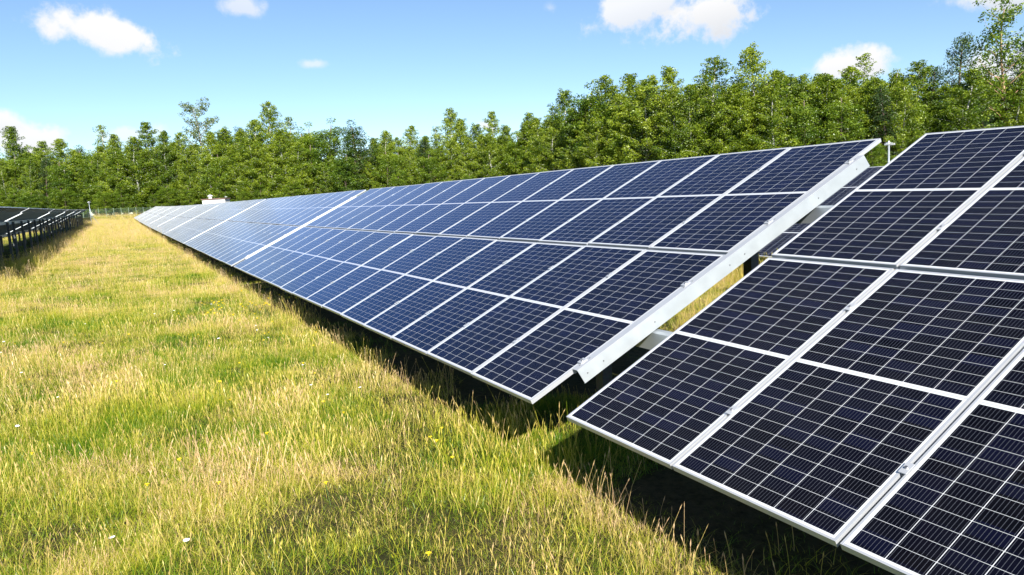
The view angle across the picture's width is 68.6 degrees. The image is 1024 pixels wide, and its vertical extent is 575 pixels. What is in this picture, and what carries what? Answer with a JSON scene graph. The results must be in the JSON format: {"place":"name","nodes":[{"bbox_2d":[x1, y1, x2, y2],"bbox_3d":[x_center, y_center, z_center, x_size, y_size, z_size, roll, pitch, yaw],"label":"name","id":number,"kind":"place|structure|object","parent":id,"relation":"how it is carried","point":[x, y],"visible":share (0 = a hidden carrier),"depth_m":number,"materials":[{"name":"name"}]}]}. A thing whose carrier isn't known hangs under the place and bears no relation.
{"place":"outdoors","nodes":[
{"label":"outdoors","id":0,"kind":"place"},
{"bbox_2d":[0,210,894,574],"bbox_3d":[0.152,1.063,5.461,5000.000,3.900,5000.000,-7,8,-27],"label":"ground","id":1,"kind":"structure","parent":0,"point":[676,490],"depth_m":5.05,"materials":[{"name":"green plant"}]},
{"bbox_2d":[0,159,21,199],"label":"birch tree","id":2,"kind":"object","parent":1,"relation":"on","point":[5,182],"visible":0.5,"depth_m":159.08,"materials":[{"name":"green plant"}]},
{"bbox_2d":[0,207,27,266],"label":"solar table","id":3,"kind":"object","parent":1,"relation":"on","point":[6,213],"visible":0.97,"depth_m":33.18,"materials":[{"name":"metal"}]},
{"bbox_2d":[1,151,31,205],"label":"broadleaf tree","id":4,"kind":"object","parent":1,"relation":"on","point":[15,165],"visible":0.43,"depth_m":161.17,"materials":[{"name":"green plant"}]},
{"bbox_2d":[0,126,35,189],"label":"birch tree","id":5,"kind":"object","parent":1,"relation":"on","point":[11,131],"visible":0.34,"depth_m":164.06,"materials":[{"name":"green plant"}]},
{"bbox_2d":[0,208,53,259],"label":"solar table","id":6,"kind":"object","parent":1,"relation":"on","point":[26,216],"visible":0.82,"depth_m":42.28,"materials":[{"name":"metal"}]},
{"bbox_2d":[14,157,44,203],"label":"birch tree","id":7,"kind":"object","parent":1,"relation":"on","point":[31,179],"visible":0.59,"depth_m":158.12,"materials":[{"name":"green plant"}]},
{"bbox_2d":[2,209,67,247],"bbox_3d":[-35.721,-4.370,56.181,3.841,2.754,16.280,-7,8,-27],"label":"solar table","id":8,"kind":"object","parent":1,"relation":"on","point":[52,214],"visible":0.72,"depth_m":55.24,"materials":[{"name":"metal"}]},
{"bbox_2d":[20,209,76,237],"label":"solar table","id":9,"kind":"object","parent":1,"relation":"on","point":[65,214],"visible":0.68,"depth_m":70.87,"materials":[{"name":"metal"}]},
{"bbox_2d":[42,157,80,206],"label":"broadleaf tree","id":10,"kind":"object","parent":1,"relation":"on","point":[59,175],"visible":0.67,"depth_m":158.64,"materials":[{"name":"green plant"}]},
{"bbox_2d":[42,138,87,194],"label":"birch tree","id":11,"kind":"object","parent":1,"relation":"on","point":[60,145],"visible":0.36,"depth_m":163.70,"materials":[{"name":"green plant"}]},
{"bbox_2d":[49,187,83,208],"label":"bush","id":12,"kind":"object","parent":1,"relation":"on","point":[62,194],"visible":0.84,"depth_m":157.11,"materials":[{"name":"green plant"}]},
{"bbox_2d":[71,159,95,216],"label":"birch tree","id":13,"kind":"object","parent":1,"relation":"on","point":[81,163],"visible":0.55,"depth_m":163.62,"materials":[{"name":"green plant"}]},
{"bbox_2d":[77,156,106,215],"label":"broadleaf tree","id":14,"kind":"object","parent":1,"relation":"on","point":[93,183],"visible":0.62,"depth_m":163.77,"materials":[{"name":"green plant"}]},
{"bbox_2d":[90,189,118,213],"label":"bush","id":15,"kind":"object","parent":1,"relation":"on","point":[103,205],"visible":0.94,"depth_m":158.54,"materials":[{"name":"green plant"}]},
{"bbox_2d":[95,155,128,214],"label":"birch tree","id":16,"kind":"object","parent":1,"relation":"on","point":[109,186],"visible":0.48,"depth_m":162.31,"materials":[{"name":"green plant"}]},
{"bbox_2d":[90,147,143,212],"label":"birch tree","id":17,"kind":"object","parent":1,"relation":"on","point":[117,173],"visible":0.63,"depth_m":161.96,"materials":[{"name":"green plant"}]},
{"bbox_2d":[107,136,166,214],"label":"birch tree","id":18,"kind":"object","parent":1,"relation":"on","point":[132,145],"visible":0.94,"depth_m":162.28,"materials":[{"name":"green plant"}]},
{"bbox_2d":[125,121,172,210],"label":"birch tree","id":19,"kind":"object","parent":1,"relation":"on","point":[144,126],"visible":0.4,"depth_m":165.11,"materials":[{"name":"green plant"}]},
{"bbox_2d":[144,130,184,205],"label":"birch tree","id":20,"kind":"object","parent":1,"relation":"on","point":[163,139],"visible":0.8,"depth_m":164.01,"materials":[{"name":"green plant"}]},
{"bbox_2d":[154,184,182,205],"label":"bush","id":21,"kind":"object","parent":1,"relation":"on","point":[168,194],"visible":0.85,"depth_m":162.38,"materials":[{"name":"green plant"}]},
{"bbox_2d":[147,205,197,228],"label":"solar table","id":22,"kind":"object","parent":1,"relation":"on","point":[168,217],"visible":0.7,"depth_m":69.46,"materials":[{"name":"glass"}]},
{"bbox_2d":[169,132,203,205],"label":"birch tree","id":23,"kind":"object","parent":1,"relation":"on","point":[179,141],"visible":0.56,"depth_m":165.39,"materials":[{"name":"green plant"}]},
{"bbox_2d":[173,146,201,204],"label":"birch tree","id":24,"kind":"object","parent":1,"relation":"on","point":[188,176],"visible":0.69,"depth_m":164.54,"materials":[{"name":"green plant"}]},
{"bbox_2d":[154,203,221,233],"bbox_3d":[-24.501,-4.803,56.254,3.840,2.758,16.280,-7,8,-27],"label":"solar table","id":25,"kind":"object","parent":1,"relation":"on","point":[181,219],"visible":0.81,"depth_m":54.88,"materials":[{"name":"glass"}]},
{"bbox_2d":[177,97,219,157],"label":"aspen tree","id":26,"kind":"object","parent":1,"relation":"on","point":[198,136],"visible":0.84,"depth_m":179.36,"materials":[{"name":"green plant"}]},
{"bbox_2d":[194,151,223,198],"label":"birch tree","id":27,"kind":"object","parent":1,"relation":"on","point":[204,184],"visible":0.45,"depth_m":161.99,"materials":[{"name":"green plant"}]},
{"bbox_2d":[195,131,232,196],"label":"birch tree","id":28,"kind":"object","parent":1,"relation":"on","point":[211,136],"visible":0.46,"depth_m":162.30,"materials":[{"name":"green plant"}]},
{"bbox_2d":[164,199,265,243],"bbox_3d":[-16.932,-3.345,41.870,3.840,2.754,16.280,-7,8,-27],"label":"solar table","id":29,"kind":"object","parent":1,"relation":"on","point":[203,222],"visible":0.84,"depth_m":39.91,"materials":[{"name":"glass"}]},
{"bbox_2d":[200,149,236,198],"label":"broadleaf tree","id":30,"kind":"object","parent":1,"relation":"on","point":[216,164],"visible":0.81,"depth_m":161.03,"materials":[{"name":"green plant"}]},
{"bbox_2d":[197,126,246,196],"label":"birch tree","id":31,"kind":"object","parent":1,"relation":"on","point":[224,137],"visible":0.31,"depth_m":163.51,"materials":[{"name":"green plant"}]},
{"bbox_2d":[221,147,247,201],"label":"birch tree","id":32,"kind":"object","parent":1,"relation":"on","point":[230,152],"visible":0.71,"depth_m":161.70,"materials":[{"name":"green plant"}]},
{"bbox_2d":[230,119,268,191],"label":"birch tree","id":33,"kind":"object","parent":1,"relation":"on","point":[250,134],"visible":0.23,"depth_m":165.65,"materials":[{"name":"green plant"}]},
{"bbox_2d":[233,138,268,199],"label":"birch tree","id":34,"kind":"object","parent":1,"relation":"on","point":[253,159],"visible":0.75,"depth_m":160.28,"materials":[{"name":"green plant"}]},
{"bbox_2d":[254,144,284,198],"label":"birch tree","id":35,"kind":"object","parent":1,"relation":"on","point":[263,163],"visible":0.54,"depth_m":160.90,"materials":[{"name":"green plant"}]},
{"bbox_2d":[251,101,295,195],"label":"birch tree","id":36,"kind":"object","parent":1,"relation":"on","point":[266,112],"visible":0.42,"depth_m":163.36,"materials":[{"name":"green plant"}]},
{"bbox_2d":[184,190,365,265],"bbox_3d":[-9.364,-1.902,27.485,3.839,2.754,16.280,-7,8,-27],"label":"solar table","id":37,"kind":"object","parent":1,"relation":"on","point":[250,232],"visible":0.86,"depth_m":24.65,"materials":[{"name":"glass"}]},
{"bbox_2d":[263,129,307,197],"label":"birch tree","id":38,"kind":"object","parent":1,"relation":"on","point":[279,148],"visible":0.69,"depth_m":159.12,"materials":[{"name":"green plant"}]},
{"bbox_2d":[282,142,313,195],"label":"birch tree","id":39,"kind":"object","parent":1,"relation":"on","point":[299,158],"visible":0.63,"depth_m":160.32,"materials":[{"name":"green plant"}]},
{"bbox_2d":[297,139,324,194],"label":"broadleaf tree","id":40,"kind":"object","parent":1,"relation":"on","point":[313,157],"visible":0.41,"depth_m":162.95,"materials":[{"name":"green plant"}]},
{"bbox_2d":[314,163,336,193],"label":"birch tree","id":41,"kind":"object","parent":1,"relation":"on","point":[323,180],"visible":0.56,"depth_m":159.75,"materials":[{"name":"green plant"}]},
{"bbox_2d":[309,117,348,186],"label":"broadleaf tree","id":42,"kind":"object","parent":1,"relation":"on","point":[324,144],"visible":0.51,"depth_m":164.57,"materials":[{"name":"green plant"}]},
{"bbox_2d":[329,150,365,196],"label":"broadleaf tree","id":43,"kind":"object","parent":1,"relation":"on","point":[345,174],"visible":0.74,"depth_m":156.30,"materials":[{"name":"green plant"}]},
{"bbox_2d":[332,119,377,193],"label":"tree","id":44,"kind":"object","parent":1,"relation":"on","point":[351,136],"visible":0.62,"depth_m":159.69,"materials":[{"name":"green plant"}]},
{"bbox_2d":[369,146,403,187],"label":"broadleaf tree","id":45,"kind":"object","parent":1,"relation":"on","point":[383,160],"visible":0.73,"depth_m":161.66,"materials":[{"name":"green plant"}]},
{"bbox_2d":[396,126,420,181],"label":"birch tree","id":46,"kind":"object","parent":1,"relation":"on","point":[410,135],"visible":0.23,"depth_m":174.01,"materials":[{"name":"green plant"}]},
{"bbox_2d":[401,146,421,185],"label":"birch tree","id":47,"kind":"object","parent":1,"relation":"on","point":[411,168],"visible":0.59,"depth_m":165.54,"materials":[{"name":"green plant"}]},
{"bbox_2d":[413,150,448,183],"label":"broadleaf tree","id":48,"kind":"object","parent":1,"relation":"on","point":[427,163],"visible":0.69,"depth_m":165.11,"materials":[{"name":"green plant"}]},
{"bbox_2d":[431,145,455,181],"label":"birch tree","id":49,"kind":"object","parent":1,"relation":"on","point":[440,150],"visible":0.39,"depth_m":167.53,"materials":[{"name":"green plant"}]},
{"bbox_2d":[432,107,465,177],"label":"birch tree","id":50,"kind":"object","parent":1,"relation":"on","point":[449,123],"visible":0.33,"depth_m":177.42,"materials":[{"name":"green plant"}]},
{"bbox_2d":[438,138,465,180],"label":"birch tree","id":51,"kind":"object","parent":1,"relation":"on","point":[451,151],"visible":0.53,"depth_m":169.49,"materials":[{"name":"green plant"}]},
{"bbox_2d":[446,118,476,180],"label":"birch tree","id":52,"kind":"object","parent":1,"relation":"on","point":[460,126],"visible":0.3,"depth_m":170.92,"materials":[{"name":"green plant"}]},
{"bbox_2d":[453,137,476,179],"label":"birch tree","id":53,"kind":"object","parent":1,"relation":"on","point":[465,164],"visible":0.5,"depth_m":166.54,"materials":[{"name":"green plant"}]},
{"bbox_2d":[471,133,504,177],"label":"birch tree","id":54,"kind":"object","parent":1,"relation":"on","point":[488,147],"visible":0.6,"depth_m":161.33,"materials":[{"name":"green plant"}]},
{"bbox_2d":[482,110,500,155],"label":"birch tree","id":55,"kind":"object","parent":1,"relation":"on","point":[492,116],"visible":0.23,"depth_m":170.27,"materials":[{"name":"green plant"}]},
{"bbox_2d":[499,131,526,175],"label":"broadleaf tree","id":56,"kind":"object","parent":1,"relation":"on","point":[512,144],"visible":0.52,"depth_m":161.09,"materials":[{"name":"green plant"}]},
{"bbox_2d":[506,112,536,173],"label":"birch tree","id":57,"kind":"object","parent":1,"relation":"on","point":[527,124],"visible":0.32,"depth_m":159.53,"materials":[{"name":"green plant"}]},
{"bbox_2d":[520,125,555,172],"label":"birch tree","id":58,"kind":"object","parent":1,"relation":"on","point":[537,159],"visible":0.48,"depth_m":148.24,"materials":[{"name":"green plant"}]},
{"bbox_2d":[530,127,565,171],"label":"birch tree","id":59,"kind":"object","parent":1,"relation":"on","point":[554,132],"visible":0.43,"depth_m":146.27,"materials":[{"name":"green plant"}]},
{"bbox_2d":[233,138,881,403],"bbox_3d":[-1.795,-0.482,13.098,3.840,2.753,16.280,-7,8,-27],"label":"solar table","id":60,"kind":"object","parent":1,"relation":"on","point":[532,288],"visible":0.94,"depth_m":7.99,"materials":[{"name":"glass"}]},
{"bbox_2d":[542,87,579,164],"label":"birch tree","id":61,"kind":"object","parent":1,"relation":"on","point":[564,96],"visible":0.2,"depth_m":149.97,"materials":[{"name":"green plant"}]},
{"bbox_2d":[552,108,587,169],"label":"birch tree","id":62,"kind":"object","parent":1,"relation":"on","point":[563,137],"visible":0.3,"depth_m":140.36,"materials":[{"name":"green plant"}]},
{"bbox_2d":[564,113,593,168],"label":"birch tree","id":63,"kind":"object","parent":1,"relation":"on","point":[577,156],"visible":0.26,"depth_m":137.81,"materials":[{"name":"green plant"}]},
{"bbox_2d":[558,81,610,165],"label":"broadleaf tree","id":64,"kind":"object","parent":1,"relation":"on","point":[581,109],"visible":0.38,"depth_m":136.70,"materials":[{"name":"green plant"}]},
{"bbox_2d":[573,116,611,167],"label":"birch tree","id":65,"kind":"object","parent":1,"relation":"on","point":[594,137],"visible":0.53,"depth_m":132.40,"materials":[{"name":"green plant"}]},
{"bbox_2d":[577,74,632,167],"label":"birch tree","id":66,"kind":"object","parent":1,"relation":"on","point":[608,92],"visible":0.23,"depth_m":135.07,"materials":[{"name":"green plant"}]},
{"bbox_2d":[585,92,641,166],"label":"birch tree","id":67,"kind":"object","parent":1,"relation":"on","point":[619,107],"visible":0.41,"depth_m":127.94,"materials":[{"name":"green plant"}]},
{"bbox_2d":[600,104,641,164],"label":"broadleaf tree","id":68,"kind":"object","parent":1,"relation":"on","point":[618,141],"visible":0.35,"depth_m":128.13,"materials":[{"name":"green plant"}]},
{"bbox_2d":[604,73,644,146],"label":"birch tree","id":69,"kind":"object","parent":1,"relation":"on","point":[630,83],"visible":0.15,"depth_m":130.79,"materials":[{"name":"green plant"}]},
{"bbox_2d":[612,83,676,162],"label":"birch tree","id":70,"kind":"object","parent":1,"relation":"on","point":[637,120],"visible":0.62,"depth_m":123.69,"materials":[{"name":"green plant"}]},
{"bbox_2d":[625,88,666,161],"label":"tree","id":71,"kind":"object","parent":1,"relation":"on","point":[648,113],"visible":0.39,"depth_m":124.14,"materials":[{"name":"green plant"}]},
{"bbox_2d":[649,96,693,159],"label":"birch tree","id":72,"kind":"object","parent":1,"relation":"on","point":[668,150],"visible":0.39,"depth_m":117.98,"materials":[{"name":"green plant"}]},
{"bbox_2d":[643,65,704,159],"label":"birch tree","id":73,"kind":"object","parent":1,"relation":"on","point":[668,75],"visible":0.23,"depth_m":121.72,"materials":[{"name":"green plant"}]},
{"bbox_2d":[665,84,718,159],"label":"birch tree","id":74,"kind":"object","parent":1,"relation":"on","point":[687,105],"visible":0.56,"depth_m":115.49,"materials":[{"name":"green plant"}]},
{"bbox_2d":[666,55,739,157],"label":"birch tree","id":75,"kind":"object","parent":1,"relation":"on","point":[714,88],"visible":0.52,"depth_m":114.54,"materials":[{"name":"green plant"}]},
{"bbox_2d":[708,83,760,154],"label":"birch tree","id":76,"kind":"object","parent":1,"relation":"on","point":[720,148],"visible":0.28,"depth_m":111.90,"materials":[{"name":"green plant"}]},
{"bbox_2d":[711,91,766,152],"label":"birch tree","id":77,"kind":"object","parent":1,"relation":"on","point":[740,98],"visible":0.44,"depth_m":110.33,"materials":[{"name":"green plant"}]},
{"bbox_2d":[711,41,789,149],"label":"birch tree","id":78,"kind":"object","parent":1,"relation":"on","point":[749,53],"visible":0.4,"depth_m":111.96,"materials":[{"name":"green plant"}]},
{"bbox_2d":[736,95,787,150],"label":"birch tree","id":79,"kind":"object","parent":1,"relation":"on","point":[756,98],"visible":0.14,"depth_m":110.75,"materials":[{"name":"green plant"}]},
{"bbox_2d":[746,80,800,150],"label":"birch tree","id":80,"kind":"object","parent":1,"relation":"on","point":[772,127],"visible":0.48,"depth_m":107.93,"materials":[{"name":"green plant"}]},
{"bbox_2d":[756,70,816,146],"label":"birch tree","id":81,"kind":"object","parent":1,"relation":"on","point":[779,76],"visible":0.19,"depth_m":111.57,"materials":[{"name":"green plant"}]},
{"bbox_2d":[566,125,1023,574],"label":"solar table","id":82,"kind":"object","parent":1,"relation":"on","point":[831,376],"visible":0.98,"depth_m":4.22,"materials":[{"name":"glass"}]},
{"bbox_2d":[782,73,822,144],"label":"birch tree","id":83,"kind":"object","parent":1,"relation":"on","point":[803,81],"visible":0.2,"depth_m":111.38,"materials":[{"name":"green plant"}]},
{"bbox_2d":[780,92,827,146],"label":"broadleaf tree","id":84,"kind":"object","parent":1,"relation":"on","point":[805,129],"visible":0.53,"depth_m":106.48,"materials":[{"name":"green plant"}]},
{"bbox_2d":[759,166,883,262],"bbox_3d":[4.226,-1.858,22.730,3.840,2.754,16.280,-7,8,-27],"label":"solar table","id":85,"kind":"object","parent":1,"relation":"on","point":[781,240],"visible":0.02,"depth_m":17.18,"materials":[{"name":"metal"}]},
{"bbox_2d":[801,73,862,144],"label":"birch tree","id":86,"kind":"object","parent":1,"relation":"on","point":[821,94],"visible":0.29,"depth_m":109.14,"materials":[{"name":"green plant"}]},
{"bbox_2d":[812,89,868,143],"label":"broadleaf tree","id":87,"kind":"object","parent":1,"relation":"on","point":[835,113],"visible":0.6,"depth_m":105.49,"materials":[{"name":"green plant"}]},
{"bbox_2d":[816,78,865,144],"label":"birch tree","id":88,"kind":"object","parent":1,"relation":"on","point":[840,83],"visible":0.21,"depth_m":108.12,"materials":[{"name":"green plant"}]},
{"bbox_2d":[818,65,878,140],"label":"birch tree","id":89,"kind":"object","parent":1,"relation":"on","point":[853,79],"visible":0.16,"depth_m":110.77,"materials":[{"name":"green plant"}]},
{"bbox_2d":[846,53,884,102],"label":"birch tree","id":90,"kind":"object","parent":1,"relation":"on","point":[863,59],"visible":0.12,"depth_m":115.66,"materials":[{"name":"green plant"}]},
{"bbox_2d":[845,95,891,161],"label":"birch tree","id":91,"kind":"object","parent":1,"relation":"on","point":[867,121],"visible":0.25,"depth_m":106.89,"materials":[{"name":"green plant"}]},
{"bbox_2d":[864,138,895,166],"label":"bush","id":92,"kind":"object","parent":1,"relation":"on","point":[872,157],"visible":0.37,"depth_m":101.23,"materials":[{"name":"green plant"}]},
{"bbox_2d":[854,77,911,164],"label":"birch tree","id":93,"kind":"object","parent":1,"relation":"on","point":[874,83],"visible":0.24,"depth_m":107.18,"materials":[{"name":"green plant"}]},
{"bbox_2d":[866,85,910,163],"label":"tree","id":94,"kind":"object","parent":1,"relation":"on","point":[882,106],"visible":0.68,"depth_m":104.58,"materials":[{"name":"green plant"}]},
{"bbox_2d":[874,79,933,159],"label":"birch tree","id":95,"kind":"object","parent":1,"relation":"on","point":[902,96],"visible":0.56,"depth_m":103.26,"materials":[{"name":"green plant"}]},
{"bbox_2d":[879,95,935,155],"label":"broadleaf tree","id":96,"kind":"object","parent":1,"relation":"on","point":[919,114],"visible":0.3,"depth_m":104.11,"materials":[{"name":"green plant"}]},
{"bbox_2d":[900,59,954,134],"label":"birch tree","id":97,"kind":"object","parent":1,"relation":"on","point":[917,80],"visible":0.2,"depth_m":109.17,"materials":[{"name":"green plant"}]},
{"bbox_2d":[918,65,950,127],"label":"tree","id":98,"kind":"object","parent":1,"relation":"on","point":[936,74],"visible":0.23,"depth_m":109.56,"materials":[{"name":"green plant"}]},
{"bbox_2d":[924,83,972,131],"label":"birch tree","id":99,"kind":"object","parent":1,"relation":"on","point":[944,94],"visible":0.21,"depth_m":106.20,"materials":[{"name":"green plant"}]},
{"bbox_2d":[937,32,981,101],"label":"pine tree","id":100,"kind":"object","parent":1,"relation":"on","point":[963,57],"visible":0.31,"depth_m":115.84,"materials":[{"name":"green plant"}]},
{"bbox_2d":[926,66,1006,131],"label":"birch tree","id":101,"kind":"object","parent":1,"relation":"on","point":[972,78],"visible":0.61,"depth_m":99.89,"materials":[{"name":"green plant"}]},
{"bbox_2d":[952,0,1023,126],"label":"tree","id":102,"kind":"object","parent":1,"relation":"on","point":[1004,16],"visible":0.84,"depth_m":103.76,"materials":[{"name":"green plant"}]},
{"bbox_2d":[994,75,1023,126],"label":"birch tree","id":103,"kind":"object","parent":1,"relation":"on","point":[1016,113],"visible":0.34,"depth_m":102.79,"materials":[{"name":"green plant"}]},
{"bbox_2d":[0,0,1023,215],"label":"sky","id":104,"kind":"structure","parent":0,"point":[68,68],"materials":[{"name":"blue"}]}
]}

